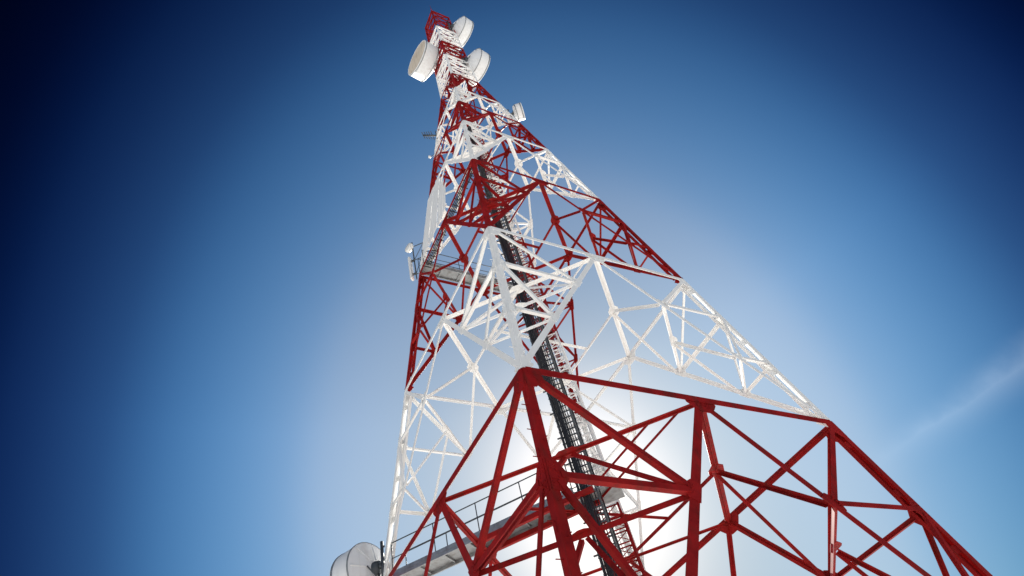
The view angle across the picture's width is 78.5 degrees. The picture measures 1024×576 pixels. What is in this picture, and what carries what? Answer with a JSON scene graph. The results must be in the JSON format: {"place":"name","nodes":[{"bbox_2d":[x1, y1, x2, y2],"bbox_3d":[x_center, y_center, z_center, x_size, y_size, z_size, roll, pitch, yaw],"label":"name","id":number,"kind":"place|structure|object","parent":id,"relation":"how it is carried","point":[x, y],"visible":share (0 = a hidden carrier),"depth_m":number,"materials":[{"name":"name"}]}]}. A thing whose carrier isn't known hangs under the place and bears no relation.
{"place":"outdoors","nodes":[
{"label":"outdoors","id":0,"kind":"place"},
{"bbox_2d":[0,0,1023,575],"label":"sky","id":1,"kind":"structure","parent":0,"point":[210,210],"materials":[{"name":"blue"}]},
{"bbox_3d":[7.937,20.037,17.581,1.900,1.113,1.900,-22,-48,5],"label":"footing","id":2,"kind":"object","parent":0,"visible":0},
{"bbox_2d":[383,7,992,575],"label":"lattice tower","id":3,"kind":"structure","parent":2,"relation":"on","point":[601,485],"depth_m":20.42,"materials":[{"name":"red metal"}]},
{"bbox_2d":[330,541,388,575],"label":"microwave dish","id":4,"kind":"object","parent":3,"relation":"attached to","point":[363,559],"visible":0.93,"depth_m":20.48,"materials":[{"name":"metal"}]},
{"bbox_2d":[408,242,422,280],"bbox_3d":[-4.734,-1.467,31.478,0.975,3.000,0.280,-22,-48,5],"label":"panel antenna","id":5,"kind":"object","parent":3,"relation":"attached to","point":[411,272],"visible":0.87,"depth_m":31.19,"materials":[{"name":"plastic"}]},
{"bbox_2d":[405,243,412,252],"bbox_3d":[-5.250,-2.042,32.221,0.348,0.530,0.520,27,-61,-32],"label":"dish","id":6,"kind":"object","parent":5,"relation":"attached to","point":[409,248],"visible":1,"depth_m":32.02,"materials":[{"name":"plastic"}]},
{"bbox_2d":[408,40,439,81],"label":"microwave dish","id":7,"kind":"object","parent":3,"relation":"attached to","point":[423,64],"visible":0.88,"depth_m":46.06,"materials":[{"name":"metal"}]},
{"bbox_2d":[421,131,440,139],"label":"yagi antenna","id":8,"kind":"object","parent":3,"relation":"attached to","point":[424,134],"visible":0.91,"depth_m":40.08,"materials":[{"name":"metal"}]},
{"bbox_2d":[447,16,473,48],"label":"microwave dish","id":9,"kind":"object","parent":3,"relation":"attached to","point":[462,26],"visible":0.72,"depth_m":50.98,"materials":[{"name":"metal"}]},
{"bbox_2d":[460,48,489,85],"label":"microwave dish","id":10,"kind":"object","parent":3,"relation":"attached to","point":[478,59],"visible":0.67,"depth_m":45.49,"materials":[{"name":"metal"}]},
{"bbox_2d":[507,103,524,120],"bbox_3d":[0.264,-10.748,38.547,0.962,1.400,1.096,-22,-48,5],"label":"microwave dish","id":11,"kind":"object","parent":3,"relation":"attached to","point":[517,113],"visible":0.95,"depth_m":38.14,"materials":[{"name":"metal"}]}
]}

